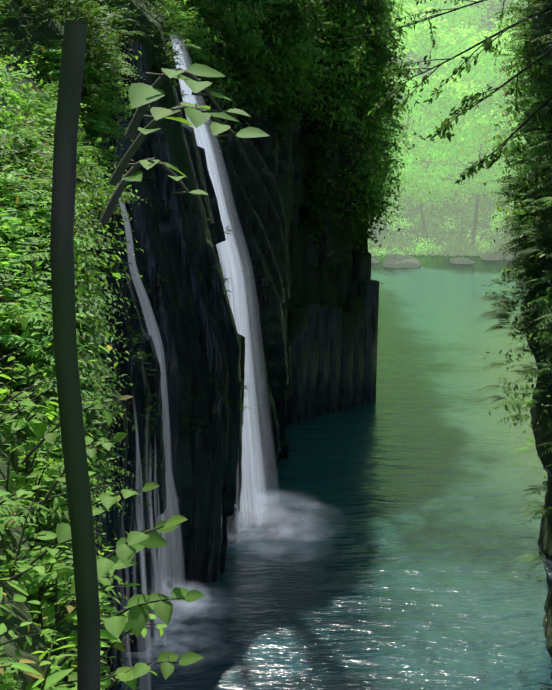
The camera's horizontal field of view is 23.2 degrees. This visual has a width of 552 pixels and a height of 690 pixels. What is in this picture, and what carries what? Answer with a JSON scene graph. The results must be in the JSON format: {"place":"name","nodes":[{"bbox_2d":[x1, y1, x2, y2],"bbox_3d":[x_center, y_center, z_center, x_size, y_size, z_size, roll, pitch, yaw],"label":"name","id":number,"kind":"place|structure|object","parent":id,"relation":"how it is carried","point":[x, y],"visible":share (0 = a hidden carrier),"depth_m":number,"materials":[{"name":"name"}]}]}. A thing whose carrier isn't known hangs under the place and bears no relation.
{"place":"outdoors","nodes":[
{"label":"outdoors","id":0,"kind":"place"},
{"bbox_2d":[0,0,375,689],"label":"cliff","id":1,"kind":"structure","parent":0,"point":[266,178],"depth_m":51.13,"materials":[{"name":"black stone"}]},
{"bbox_2d":[50,20,100,689],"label":"trunk","id":2,"kind":"object","parent":1,"relation":"on","point":[66,357],"visible":1,"depth_m":3.95,"materials":[{"name":"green plant"}]},
{"bbox_2d":[0,63,268,689],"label":"vegetation","id":3,"kind":"object","parent":1,"relation":"on","point":[135,618],"depth_m":8.60,"materials":[{"name":"green plant"}]},
{"bbox_2d":[119,197,184,597],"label":"waterfall","id":4,"kind":"structure","parent":1,"relation":"on","point":[163,416],"depth_m":49.37,"materials":[{"name":"liquid"}]},
{"bbox_2d":[118,355,253,689],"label":"waterfall drips","id":5,"kind":"object","parent":1,"relation":"on","point":[155,558],"visible":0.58,"depth_m":44.81,"materials":[{"name":"liquid"}]},
{"bbox_2d":[0,0,423,688],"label":"cliff leaves","id":6,"kind":"object","parent":1,"relation":"on","point":[26,172],"visible":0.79,"depth_m":33.38,"materials":[{"name":"green plant"}]},
{"bbox_2d":[171,35,281,530],"bbox_3d":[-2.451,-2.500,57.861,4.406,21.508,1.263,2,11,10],"label":"waterfall","id":7,"kind":"structure","parent":1,"relation":"on","point":[225,244],"depth_m":57.95,"materials":[{"name":"liquid"}]},
{"bbox_2d":[287,252,378,422],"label":"basalt columns","id":8,"kind":"structure","parent":1,"relation":"on","point":[334,358],"depth_m":78.60,"materials":[{"name":"black stone"}]},
{"bbox_2d":[369,0,442,218],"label":"foliage","id":9,"kind":"object","parent":1,"relation":"on","point":[400,118],"visible":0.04,"depth_m":88.07,"materials":[{"name":"green plant"}]},
{"bbox_2d":[229,505,274,541],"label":"mist","id":10,"kind":"structure","parent":0,"point":[246,527],"depth_m":55.84,"materials":[{"name":"white liquid"}]},
{"bbox_2d":[240,494,288,527],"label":"mist","id":11,"kind":"structure","parent":0,"point":[272,513],"depth_m":59.57,"materials":[{"name":"white liquid"}]},
{"bbox_2d":[227,505,316,555],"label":"mist","id":12,"kind":"structure","parent":0,"point":[276,522],"depth_m":58.25,"materials":[{"name":"white liquid"}]},
{"bbox_2d":[233,489,316,538],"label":"mist","id":13,"kind":"structure","parent":0,"point":[259,526],"depth_m":58.96,"materials":[{"name":"white liquid"}]},
{"bbox_2d":[251,511,298,541],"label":"mist","id":14,"kind":"structure","parent":0,"point":[278,529],"depth_m":56.24,"materials":[{"name":"white liquid"}]},
{"bbox_2d":[247,491,327,539],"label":"mist","id":15,"kind":"structure","parent":0,"point":[287,516],"depth_m":57.49,"materials":[{"name":"white liquid"}]},
{"bbox_2d":[246,514,331,561],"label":"mist","id":16,"kind":"structure","parent":0,"point":[288,539],"depth_m":55.65,"materials":[{"name":"white liquid"}]},
{"bbox_2d":[276,510,326,540],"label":"mist","id":17,"kind":"structure","parent":0,"point":[303,526],"depth_m":56.76,"materials":[{"name":"white liquid"}]},
{"bbox_2d":[262,499,344,540],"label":"mist","id":18,"kind":"structure","parent":0,"point":[270,518],"depth_m":59.40,"materials":[{"name":"white liquid"}]},
{"bbox_2d":[118,255,551,689],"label":"river water","id":19,"kind":"structure","parent":0,"point":[418,476],"depth_m":56.95,"materials":[{"name":"teal liquid"}]},
{"bbox_2d":[156,578,190,617],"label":"waterfall mist","id":20,"kind":"structure","parent":19,"relation":"on","point":[171,595],"depth_m":50.76,"materials":[{"name":"white liquid"}]},
{"bbox_2d":[169,582,212,616],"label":"waterfall mist","id":21,"kind":"structure","parent":19,"relation":"on","point":[191,602],"depth_m":48.80,"materials":[{"name":"white liquid"}]},
{"bbox_2d":[173,582,209,612],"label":"waterfall mist","id":22,"kind":"structure","parent":19,"relation":"on","point":[191,606],"depth_m":48.85,"materials":[{"name":"white liquid"}]},
{"bbox_2d":[371,258,378,262],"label":"boulder","id":23,"kind":"object","parent":19,"relation":"in","point":[373,260],"visible":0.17,"depth_m":143.62,"materials":[{"name":"grey stone"}]},
{"bbox_2d":[383,254,420,267],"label":"boulder","id":24,"kind":"object","parent":19,"relation":"in","point":[398,261],"visible":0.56,"depth_m":140.21,"materials":[{"name":"grey stone"}]},
{"bbox_2d":[450,257,474,263],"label":"boulder","id":25,"kind":"object","parent":19,"relation":"in","point":[458,260],"visible":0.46,"depth_m":143.10,"materials":[{"name":"grey stone"}]},
{"bbox_2d":[480,251,502,259],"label":"boulder","id":26,"kind":"object","parent":19,"relation":"in","point":[485,255],"visible":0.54,"depth_m":145.95,"materials":[{"name":"grey stone"}]},
{"bbox_2d":[501,248,516,259],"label":"boulder","id":27,"kind":"object","parent":19,"relation":"in","point":[506,257],"visible":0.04,"depth_m":146.36,"materials":[{"name":"grey stone"}]},
{"bbox_2d":[368,0,530,255],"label":"hillside","id":28,"kind":"structure","parent":0,"point":[416,209],"depth_m":153.08,"materials":[{"name":"green plant"}]},
{"bbox_2d":[368,79,535,256],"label":"background foliage","id":29,"kind":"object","parent":28,"relation":"on","point":[448,219],"depth_m":151.71,"materials":[{"name":"green plant"}]},
{"bbox_2d":[371,0,534,248],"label":"trees","id":30,"kind":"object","parent":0,"point":[477,126],"depth_m":149.55,"materials":[{"name":"green plant"}]},
{"bbox_2d":[513,0,551,662],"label":"cliff","id":31,"kind":"structure","parent":0,"point":[544,542],"depth_m":42.94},
{"bbox_2d":[339,0,551,184],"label":"tree branches","id":32,"kind":"object","parent":31,"relation":"on","point":[471,170],"depth_m":40.90,"materials":[{"name":"green plant"}]},
{"bbox_2d":[468,0,551,580],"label":"cliff vegetation leaves","id":33,"kind":"object","parent":31,"relation":"on","point":[526,263],"visible":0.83,"depth_m":41.06,"materials":[{"name":"green plant"}]}
]}

